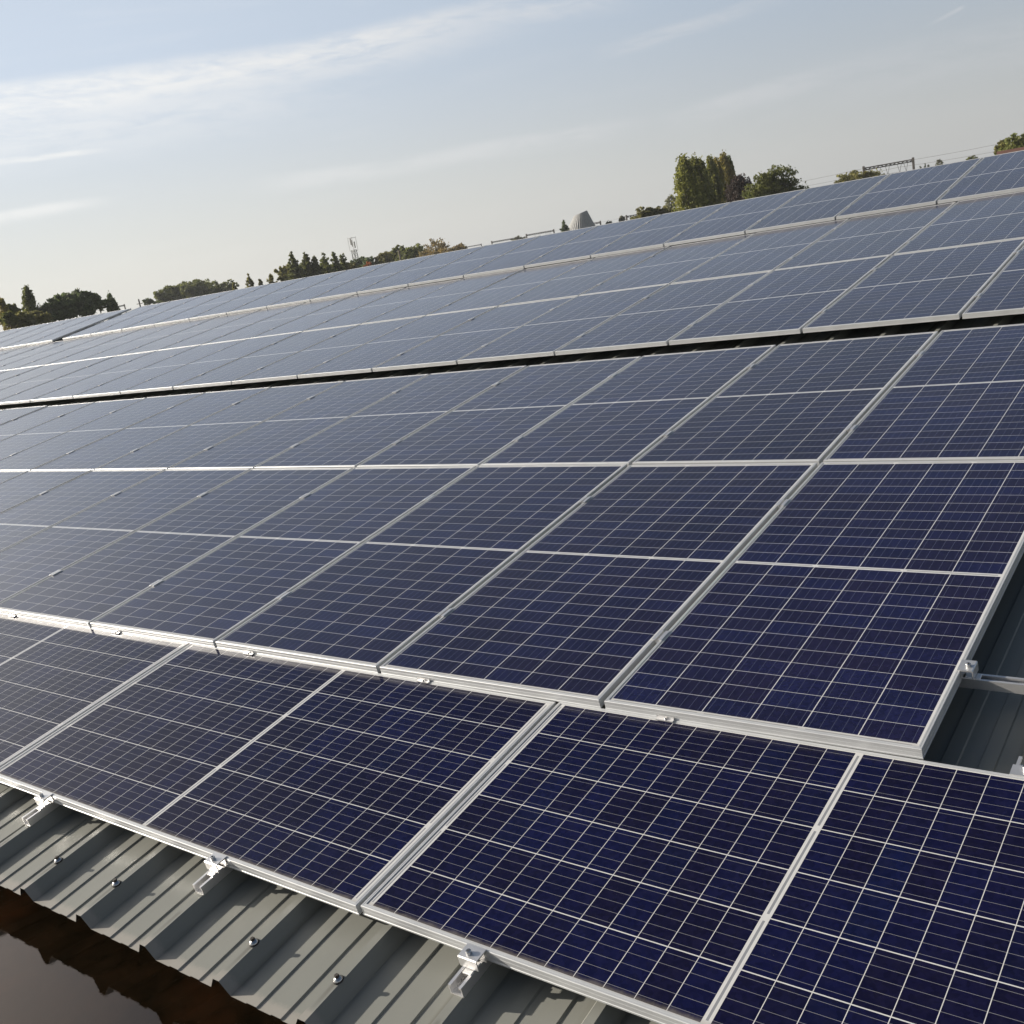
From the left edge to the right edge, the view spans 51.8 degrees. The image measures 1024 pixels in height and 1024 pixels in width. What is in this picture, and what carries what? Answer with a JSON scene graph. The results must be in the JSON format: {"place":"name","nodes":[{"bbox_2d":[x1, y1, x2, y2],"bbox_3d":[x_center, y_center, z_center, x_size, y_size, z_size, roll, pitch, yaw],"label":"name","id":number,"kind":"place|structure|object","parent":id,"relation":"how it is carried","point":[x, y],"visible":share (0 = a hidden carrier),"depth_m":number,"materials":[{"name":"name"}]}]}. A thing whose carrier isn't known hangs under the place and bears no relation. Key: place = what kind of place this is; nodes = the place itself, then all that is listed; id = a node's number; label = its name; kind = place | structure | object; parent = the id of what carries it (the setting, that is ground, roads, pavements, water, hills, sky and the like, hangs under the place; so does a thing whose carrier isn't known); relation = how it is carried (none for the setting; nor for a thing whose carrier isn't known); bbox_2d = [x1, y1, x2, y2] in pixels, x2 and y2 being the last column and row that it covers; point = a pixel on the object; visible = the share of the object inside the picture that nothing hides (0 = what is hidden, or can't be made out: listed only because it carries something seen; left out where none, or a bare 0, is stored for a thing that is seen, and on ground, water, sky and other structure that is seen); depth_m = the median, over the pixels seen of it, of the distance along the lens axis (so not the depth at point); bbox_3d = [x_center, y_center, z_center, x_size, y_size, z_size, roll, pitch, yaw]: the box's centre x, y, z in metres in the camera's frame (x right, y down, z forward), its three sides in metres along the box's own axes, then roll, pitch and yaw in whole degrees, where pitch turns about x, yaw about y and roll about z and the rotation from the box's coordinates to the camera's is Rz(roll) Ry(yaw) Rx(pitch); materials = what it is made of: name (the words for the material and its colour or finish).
{"place":"outdoors","nodes":[
{"label":"outdoors","id":0,"kind":"place"},
{"bbox_2d":[0,0,1023,330],"label":"sky","id":1,"kind":"structure","parent":0,"point":[147,146],"materials":[{"name":"blue"}]},
{"label":"ground","id":2,"kind":"structure","parent":0,"visible":0},
{"bbox_2d":[21,284,40,312],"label":"poplar tree","id":3,"kind":"object","parent":2,"relation":"on","point":[28,300],"visible":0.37,"depth_m":133.73,"materials":[{"name":"green plant"}]},
{"bbox_2d":[39,293,80,321],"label":"broad tree","id":4,"kind":"object","parent":2,"relation":"on","point":[57,306],"visible":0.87,"depth_m":135.05,"materials":[{"name":"green plant"}]},
{"bbox_2d":[66,288,102,316],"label":"broad tree","id":5,"kind":"object","parent":2,"relation":"on","point":[88,303],"visible":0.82,"depth_m":137.73,"materials":[{"name":"green plant"}]},
{"bbox_2d":[179,279,207,298],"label":"grove tree","id":6,"kind":"object","parent":2,"relation":"on","point":[195,288],"visible":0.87,"depth_m":280.23,"materials":[{"name":"green plant"}]},
{"bbox_2d":[0,191,1023,1023],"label":"industrial building","id":7,"kind":"structure","parent":2,"relation":"on","point":[282,953],"depth_m":3.03,"materials":[{"name":"paint"}]},
{"bbox_2d":[22,800,59,826],"bbox_3d":[-1.390,0.849,4.178,0.041,0.030,1.203,1,26,38],"label":"mounting rail","id":8,"kind":"object","parent":7,"relation":"on","point":[32,817],"visible":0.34,"depth_m":3.77,"materials":[{"name":"metal"}]},
{"bbox_2d":[0,644,555,914],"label":"solar panel","id":9,"kind":"object","parent":8,"relation":"on","point":[348,790],"visible":0.93,"depth_m":3.60,"materials":[{"name":"glass"}]},
{"bbox_2d":[192,864,232,894],"bbox_3d":[-0.592,0.867,3.557,0.041,0.030,1.203,1,26,38],"label":"mounting rail","id":10,"kind":"object","parent":7,"relation":"on","point":[205,883],"visible":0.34,"depth_m":3.15,"materials":[{"name":"metal"}]},
{"bbox_2d":[204,852,227,876],"bbox_3d":[-0.892,1.057,3.168,0.058,0.048,0.058,1,26,38],"label":"end clamp","id":11,"kind":"object","parent":10,"relation":"attached to","point":[213,861],"visible":1,"depth_m":3.16,"materials":[{"name":"silver metal"}]},
{"bbox_2d":[448,960,492,997],"bbox_3d":[0.205,0.885,2.936,0.041,0.030,1.203,1,26,38],"label":"mounting rail","id":12,"kind":"object","parent":7,"relation":"on","point":[460,984],"visible":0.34,"depth_m":2.53,"materials":[{"name":"metal"}]},
{"bbox_2d":[457,943,486,975],"bbox_3d":[-0.098,1.078,2.543,0.058,0.048,0.058,1,26,38],"label":"end clamp","id":13,"kind":"object","parent":12,"relation":"attached to","point":[469,956],"visible":1,"depth_m":2.54,"materials":[{"name":"silver metal"}]},
{"bbox_2d":[361,702,1023,1023],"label":"solar panel","id":14,"kind":"object","parent":12,"relation":"on","point":[650,868],"visible":1,"depth_m":2.58,"materials":[{"name":"glass"}]},
{"bbox_2d":[959,672,1023,693],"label":"mounting rail","id":15,"kind":"object","parent":7,"relation":"on","point":[1006,684],"depth_m":3.03,"materials":[{"name":"metal"}]},
{"bbox_2d":[957,660,981,679],"bbox_3d":[1.331,0.458,3.063,0.058,0.048,0.058,1,26,38],"label":"end clamp","id":16,"kind":"object","parent":15,"relation":"attached to","point":[968,666],"visible":1,"depth_m":3.06,"materials":[{"name":"silver metal"}]},
{"bbox_3d":[-3.797,-0.475,9.351,16.200,0.058,0.036,1,26,38],"label":"mounting rail","id":17,"kind":"object","parent":7,"relation":"on","visible":0},
{"bbox_2d":[0,406,46,424],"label":"solar panel","id":18,"kind":"object","parent":17,"relation":"on","point":[7,415],"visible":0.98,"depth_m":12.46,"materials":[{"name":"glass"}]},
{"bbox_2d":[0,402,93,440],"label":"solar panel","id":19,"kind":"object","parent":17,"relation":"on","point":[27,422],"visible":0.88,"depth_m":11.75,"materials":[{"name":"glass"}]},
{"bbox_2d":[0,398,144,459],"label":"solar panel","id":20,"kind":"object","parent":17,"relation":"on","point":[36,435],"visible":0.92,"depth_m":10.94,"materials":[{"name":"glass"}]},
{"bbox_2d":[31,387,269,470],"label":"solar panel","id":21,"kind":"object","parent":17,"relation":"on","point":[116,445],"visible":0.86,"depth_m":9.46,"materials":[{"name":"glass"}]},
{"bbox_2d":[168,374,428,469],"bbox_3d":[-1.627,-0.719,8.307,0.994,0.031,1.972,1,26,38],"label":"solar panel","id":22,"kind":"object","parent":17,"relation":"on","point":[253,447],"visible":0.88,"depth_m":8.20,"materials":[{"name":"glass"}]},
{"bbox_2d":[480,345,775,466],"bbox_3d":[0.767,-0.663,6.441,0.994,0.032,1.972,1,26,38],"label":"solar panel","id":23,"kind":"object","parent":17,"relation":"on","point":[630,414],"visible":0.86,"depth_m":6.31,"materials":[{"name":"glass"}]},
{"bbox_2d":[632,331,937,465],"bbox_3d":[1.566,-0.644,5.820,0.994,0.031,1.972,1,26,38],"label":"solar panel","id":24,"kind":"object","parent":17,"relation":"on","point":[807,402],"visible":0.86,"depth_m":5.67,"materials":[{"name":"glass"}]},
{"bbox_2d":[823,324,1023,461],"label":"solar panel","id":25,"kind":"object","parent":17,"relation":"on","point":[953,395],"visible":0.91,"depth_m":5.04,"materials":[{"name":"glass"}]},
{"label":"mounting rail","id":26,"kind":"object","parent":7,"relation":"on","visible":0},
{"bbox_2d":[0,393,202,470],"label":"solar panel","id":27,"kind":"object","parent":26,"relation":"on","point":[47,451],"visible":0.87,"depth_m":10.11,"materials":[{"name":"glass"}]},
{"bbox_2d":[95,381,343,469],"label":"solar panel","id":28,"kind":"object","parent":26,"relation":"on","point":[180,446],"visible":0.86,"depth_m":8.83,"materials":[{"name":"glass"}]},
{"bbox_2d":[255,365,526,468],"bbox_3d":[-0.830,-0.701,7.684,0.994,0.032,1.972,1,26,38],"label":"solar panel","id":29,"kind":"object","parent":26,"relation":"on","point":[361,436],"visible":0.88,"depth_m":7.57,"materials":[{"name":"glass"}]},
{"bbox_2d":[357,356,640,467],"bbox_3d":[-0.031,-0.681,7.063,0.994,0.032,1.972,1,26,38],"label":"solar panel","id":30,"kind":"object","parent":26,"relation":"on","point":[481,428],"visible":0.86,"depth_m":6.94,"materials":[{"name":"glass"}]},
{"bbox_2d":[671,153,708,211],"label":"poplar tree","id":31,"kind":"object","parent":2,"relation":"on","point":[686,177],"visible":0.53,"depth_m":125.64,"materials":[{"name":"green plant"}]},
{"bbox_2d":[687,152,713,206],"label":"poplar tree","id":32,"kind":"object","parent":2,"relation":"on","point":[700,175],"visible":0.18,"depth_m":133.99,"materials":[{"name":"green plant"}]},
{"bbox_2d":[705,154,726,203],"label":"poplar tree","id":33,"kind":"object","parent":2,"relation":"on","point":[716,181],"visible":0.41,"depth_m":150.41,"materials":[{"name":"green plant"}]},
{"bbox_2d":[724,173,754,202],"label":"bushy tree","id":34,"kind":"object","parent":2,"relation":"on","point":[737,185],"visible":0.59,"depth_m":139.65,"materials":[{"name":"brown plant"}]},
{"bbox_2d":[740,164,808,198],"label":"round tree","id":35,"kind":"object","parent":2,"relation":"on","point":[768,183],"visible":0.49,"depth_m":133.88,"materials":[{"name":"green plant"}]},
{"bbox_3d":[-14.636,4.681,9.992,50.500,5.175,8.416,1,18,38],"label":"flat roofed annex","id":36,"kind":"object","parent":2,"relation":"on","visible":0},
{"bbox_2d":[0,886,305,1023],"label":"water","id":37,"kind":"structure","parent":36,"relation":"on","point":[56,968],"depth_m":3.08,"materials":[{"name":"brown liquid"}]},
{"label":"mounting rail","id":38,"kind":"object","parent":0,"visible":0},
{"bbox_2d":[0,614,188,766],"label":"solar panel","id":39,"kind":"object","parent":38,"relation":"on","point":[54,677],"visible":0.85,"depth_m":4.79,"materials":[{"name":"glass"}]},
{"bbox_3d":[-2.705,-0.074,7.510,12.200,0.058,0.036,1,26,38],"label":"mounting rail","id":40,"kind":"object","parent":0,"visible":0},
{"bbox_2d":[0,470,90,512],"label":"solar panel","id":41,"kind":"object","parent":40,"relation":"on","point":[21,488],"visible":0.94,"depth_m":8.54,"materials":[{"name":"glass"}]},
{"bbox_2d":[0,470,163,551],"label":"solar panel","id":42,"kind":"object","parent":40,"relation":"on","point":[36,515],"visible":0.91,"depth_m":7.76,"materials":[{"name":"glass"}]},
{"bbox_2d":[0,469,250,602],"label":"solar panel","id":43,"kind":"object","parent":40,"relation":"on","point":[29,562],"visible":0.92,"depth_m":6.92,"materials":[{"name":"glass"}]},
{"bbox_2d":[0,468,352,627],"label":"solar panel","id":44,"kind":"object","parent":40,"relation":"on","point":[86,591],"visible":0.93,"depth_m":6.13,"materials":[{"name":"glass"}]},
{"bbox_2d":[90,466,475,647],"bbox_3d":[-1.149,0.158,5.649,0.994,0.032,1.972,1,26,38],"label":"solar panel","id":45,"kind":"object","parent":40,"relation":"on","point":[210,599],"visible":0.95,"depth_m":5.49,"materials":[{"name":"glass"}]},
{"bbox_2d":[216,464,626,672],"bbox_3d":[-0.352,0.176,5.028,0.994,0.033,1.972,1,26,38],"label":"solar panel","id":46,"kind":"object","parent":40,"relation":"on","point":[374,603],"visible":0.94,"depth_m":4.85,"materials":[{"name":"glass"}]},
{"bbox_2d":[380,463,817,707],"bbox_3d":[0.446,0.196,4.407,0.994,0.033,1.972,1,26,38],"label":"solar panel","id":47,"kind":"object","parent":40,"relation":"on","point":[583,604],"visible":0.96,"depth_m":4.20,"materials":[{"name":"glass"}]},
{"bbox_2d":[604,460,1023,758],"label":"solar panel","id":48,"kind":"object","parent":40,"relation":"on","point":[853,605],"visible":1,"depth_m":3.53,"materials":[{"name":"glass"}]},
{"bbox_3d":[-3.688,-1.474,11.905,21.202,0.058,0.036,1,26,38],"label":"mounting rail","id":49,"kind":"object","parent":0,"visible":0},
{"bbox_2d":[121,332,299,393],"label":"solar panel","id":50,"kind":"object","parent":49,"relation":"on","point":[170,380],"visible":0.97,"depth_m":12.28,"materials":[{"name":"glass"}]},
{"bbox_2d":[173,325,357,389],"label":"solar panel","id":51,"kind":"object","parent":49,"relation":"on","point":[228,373],"visible":0.94,"depth_m":11.66,"materials":[{"name":"glass"}]},
{"bbox_2d":[669,255,890,344],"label":"solar panel","id":52,"kind":"object","parent":49,"relation":"on","point":[794,300],"visible":0.94,"depth_m":7.89,"materials":[{"name":"glass"}]},
{"bbox_2d":[803,238,1023,332],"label":"solar panel","id":53,"kind":"object","parent":49,"relation":"on","point":[943,284],"visible":0.98,"depth_m":7.26,"materials":[{"name":"glass"}]},
{"bbox_2d":[962,246,1023,318],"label":"solar panel","id":54,"kind":"object","parent":49,"relation":"on","point":[1002,293],"visible":1,"depth_m":6.57,"materials":[{"name":"glass"}]},
{"bbox_3d":[-3.063,-1.943,12.694,21.202,0.058,0.036,1,26,38],"label":"mounting rail","id":55,"kind":"object","parent":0,"visible":0},
{"bbox_2d":[0,361,75,389],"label":"solar panel","id":56,"kind":"object","parent":55,"relation":"on","point":[22,377],"visible":0.85,"depth_m":15.82,"materials":[{"name":"glass"}]},
{"bbox_2d":[0,356,113,399],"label":"solar panel","id":57,"kind":"object","parent":55,"relation":"on","point":[41,379],"visible":0.9,"depth_m":14.99,"materials":[{"name":"laminate"}]},
{"bbox_2d":[0,351,153,404],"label":"solar panel","id":58,"kind":"object","parent":55,"relation":"on","point":[26,396],"visible":0.94,"depth_m":14.18,"materials":[{"name":"laminate"}]},
{"bbox_2d":[30,345,198,401],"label":"solar panel","id":59,"kind":"object","parent":55,"relation":"on","point":[70,391],"visible":0.96,"depth_m":13.54,"materials":[{"name":"laminate"}]},
{"bbox_2d":[73,339,245,398],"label":"solar panel","id":60,"kind":"object","parent":55,"relation":"on","point":[117,386],"visible":0.93,"depth_m":12.91,"materials":[{"name":"laminate"}]},
{"bbox_2d":[232,316,422,383],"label":"solar panel","id":61,"kind":"object","parent":55,"relation":"on","point":[293,366],"visible":0.97,"depth_m":11.03,"materials":[{"name":"laminate"}]},
{"bbox_2d":[298,307,495,377],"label":"solar panel","id":62,"kind":"object","parent":55,"relation":"on","point":[367,357],"visible":0.97,"depth_m":10.41,"materials":[{"name":"laminate"}]},
{"bbox_2d":[372,296,576,371],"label":"solar panel","id":63,"kind":"object","parent":55,"relation":"on","point":[452,346],"visible":0.94,"depth_m":9.78,"materials":[{"name":"glass"}]},
{"bbox_2d":[457,284,667,363],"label":"solar panel","id":64,"kind":"object","parent":55,"relation":"on","point":[550,333],"visible":0.96,"depth_m":9.15,"materials":[{"name":"glass"}]},
{"bbox_2d":[555,271,771,354],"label":"solar panel","id":65,"kind":"object","parent":55,"relation":"on","point":[664,316],"visible":0.94,"depth_m":8.52,"materials":[{"name":"glass"}]},
{"label":"mounting rail","id":66,"kind":"object","parent":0,"visible":0},
{"bbox_2d":[0,338,78,366],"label":"solar panel","id":67,"kind":"object","parent":66,"relation":"on","point":[28,353],"visible":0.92,"depth_m":19.00,"materials":[{"name":"glass"}]},
{"bbox_2d":[0,333,109,370],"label":"solar panel","id":68,"kind":"object","parent":66,"relation":"on","point":[41,355],"visible":0.88,"depth_m":18.15,"materials":[{"name":"glass"}]},
{"bbox_2d":[12,328,142,369],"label":"solar panel","id":69,"kind":"object","parent":66,"relation":"on","point":[44,361],"visible":0.88,"depth_m":17.48,"materials":[{"name":"glass"}]},
{"bbox_2d":[46,322,179,364],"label":"solar panel","id":70,"kind":"object","parent":66,"relation":"on","point":[89,352],"visible":0.88,"depth_m":16.87,"materials":[{"name":"laminate"}]},
{"bbox_2d":[79,316,218,360],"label":"solar panel","id":71,"kind":"object","parent":66,"relation":"on","point":[146,339],"visible":0.85,"depth_m":16.25,"materials":[{"name":"laminate"}]},
{"bbox_2d":[117,310,258,355],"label":"solar panel","id":72,"kind":"object","parent":66,"relation":"on","point":[166,341],"visible":0.88,"depth_m":15.62,"materials":[{"name":"laminate"}]},
{"bbox_2d":[157,303,302,350],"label":"solar panel","id":73,"kind":"object","parent":66,"relation":"on","point":[226,328],"visible":0.87,"depth_m":14.99,"materials":[{"name":"laminate"}]},
{"bbox_2d":[202,295,352,344],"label":"solar panel","id":74,"kind":"object","parent":66,"relation":"on","point":[274,321],"visible":0.88,"depth_m":14.38,"materials":[{"name":"laminate"}]},
{"bbox_2d":[251,287,404,337],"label":"solar panel","id":75,"kind":"object","parent":66,"relation":"on","point":[322,315],"visible":0.84,"depth_m":13.75,"materials":[{"name":"laminate"}]},
{"bbox_2d":[303,279,459,331],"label":"solar panel","id":76,"kind":"object","parent":66,"relation":"on","point":[374,309],"visible":0.86,"depth_m":13.12,"materials":[{"name":"glass"}]},
{"bbox_2d":[362,269,524,323],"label":"solar panel","id":77,"kind":"object","parent":66,"relation":"on","point":[433,301],"visible":0.86,"depth_m":12.49,"materials":[{"name":"glass"}]},
{"bbox_2d":[428,258,593,314],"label":"solar panel","id":78,"kind":"object","parent":66,"relation":"on","point":[497,294],"visible":0.84,"depth_m":11.87,"materials":[{"name":"glass"}]},
{"bbox_2d":[499,246,669,305],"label":"solar panel","id":79,"kind":"object","parent":66,"relation":"on","point":[583,278],"visible":0.88,"depth_m":11.24,"materials":[{"name":"glass"}]},
{"bbox_2d":[581,233,754,294],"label":"solar panel","id":80,"kind":"object","parent":66,"relation":"on","point":[669,265],"visible":0.88,"depth_m":10.62,"materials":[{"name":"glass"}]},
{"bbox_2d":[671,219,848,283],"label":"solar panel","id":81,"kind":"object","parent":66,"relation":"on","point":[765,251],"visible":0.88,"depth_m":9.99,"materials":[{"name":"glass"}]},
{"bbox_2d":[775,202,955,269],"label":"solar panel","id":82,"kind":"object","parent":66,"relation":"on","point":[878,235],"visible":0.83,"depth_m":9.37,"materials":[{"name":"glass"}]},
{"bbox_2d":[894,191,1023,254],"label":"solar panel","id":83,"kind":"object","parent":66,"relation":"on","point":[995,218],"visible":0.91,"depth_m":8.71,"materials":[{"name":"glass"}]},
{"bbox_3d":[-6.267,-3.333,18.466,31.000,0.031,0.036,1,28,38],"label":"mounting rail","id":84,"kind":"object","parent":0,"visible":0},
{"bbox_2d":[0,318,75,349],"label":"solar panel","id":85,"kind":"object","parent":84,"relation":"on","point":[29,334],"visible":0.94,"depth_m":22.03,"materials":[{"name":"glass"}]},
{"bbox_2d":[1,313,102,348],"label":"solar panel","id":86,"kind":"object","parent":84,"relation":"on","point":[23,342],"visible":0.95,"depth_m":21.27,"materials":[{"name":"glass"}]},
{"bbox_2d":[26,308,131,344],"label":"solar panel","id":87,"kind":"object","parent":84,"relation":"on","point":[77,327],"visible":1,"depth_m":20.64,"materials":[{"name":"glass"}]},
{"bbox_2d":[62,301,169,339],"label":"solar panel","id":88,"kind":"object","parent":84,"relation":"on","point":[89,331],"visible":0.95,"depth_m":19.86,"materials":[{"name":"glass"}]},
{"bbox_2d":[91,296,199,334],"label":"solar panel","id":89,"kind":"object","parent":84,"relation":"on","point":[119,326],"visible":0.94,"depth_m":19.26,"materials":[{"name":"glass"}]},
{"bbox_2d":[122,290,232,330],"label":"solar panel","id":90,"kind":"object","parent":84,"relation":"on","point":[161,316],"visible":0.97,"depth_m":18.65,"materials":[{"name":"glass"}]},
{"bbox_2d":[154,284,267,325],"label":"solar panel","id":91,"kind":"object","parent":84,"relation":"on","point":[186,315],"visible":0.95,"depth_m":18.05,"materials":[{"name":"glass"}]},
{"bbox_2d":[189,277,305,319],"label":"solar panel","id":92,"kind":"object","parent":84,"relation":"on","point":[225,308],"visible":0.98,"depth_m":17.44,"materials":[{"name":"glass"}]},
{"bbox_2d":[227,270,345,313],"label":"solar panel","id":93,"kind":"object","parent":84,"relation":"on","point":[264,302],"visible":0.97,"depth_m":16.84,"materials":[{"name":"glass"}]},
{"bbox_2d":[267,262,389,307],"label":"solar panel","id":94,"kind":"object","parent":84,"relation":"on","point":[317,289],"visible":0.98,"depth_m":16.23,"materials":[{"name":"glass"}]},
{"bbox_2d":[310,254,435,300],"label":"solar panel","id":95,"kind":"object","parent":84,"relation":"on","point":[357,284],"visible":0.96,"depth_m":15.63,"materials":[{"name":"glass"}]},
{"bbox_2d":[357,246,483,293],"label":"solar panel","id":96,"kind":"object","parent":84,"relation":"on","point":[405,277],"visible":0.96,"depth_m":15.03,"materials":[{"name":"glass"}]},
{"bbox_2d":[408,236,538,285],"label":"solar panel","id":97,"kind":"object","parent":84,"relation":"on","point":[464,265],"visible":0.98,"depth_m":14.42,"materials":[{"name":"glass"}]},
{"bbox_2d":[464,226,596,277],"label":"solar panel","id":98,"kind":"object","parent":84,"relation":"on","point":[521,256],"visible":0.96,"depth_m":13.82,"materials":[{"name":"glass"}]},
{"bbox_2d":[524,214,660,267],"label":"solar panel","id":99,"kind":"object","parent":84,"relation":"on","point":[587,244],"visible":0.95,"depth_m":13.21,"materials":[{"name":"glass"}]},
{"bbox_2d":[591,202,729,257],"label":"solar panel","id":100,"kind":"object","parent":84,"relation":"on","point":[659,231],"visible":0.94,"depth_m":12.60,"materials":[{"name":"glass"}]},
{"bbox_2d":[664,189,805,245],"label":"solar panel","id":101,"kind":"object","parent":84,"relation":"on","point":[739,217],"visible":0.98,"depth_m":12.00,"materials":[{"name":"glass"}]},
{"bbox_2d":[746,174,889,233],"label":"solar panel","id":102,"kind":"object","parent":84,"relation":"on","point":[824,203],"visible":0.96,"depth_m":11.39,"materials":[{"name":"glass"}]},
{"bbox_2d":[836,157,982,219],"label":"solar panel","id":103,"kind":"object","parent":84,"relation":"on","point":[920,187],"visible":0.96,"depth_m":10.79,"materials":[{"name":"glass"}]},
{"bbox_2d":[937,150,1023,203],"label":"solar panel","id":104,"kind":"object","parent":84,"relation":"on","point":[994,175],"visible":1,"depth_m":10.19,"materials":[{"name":"glass"}]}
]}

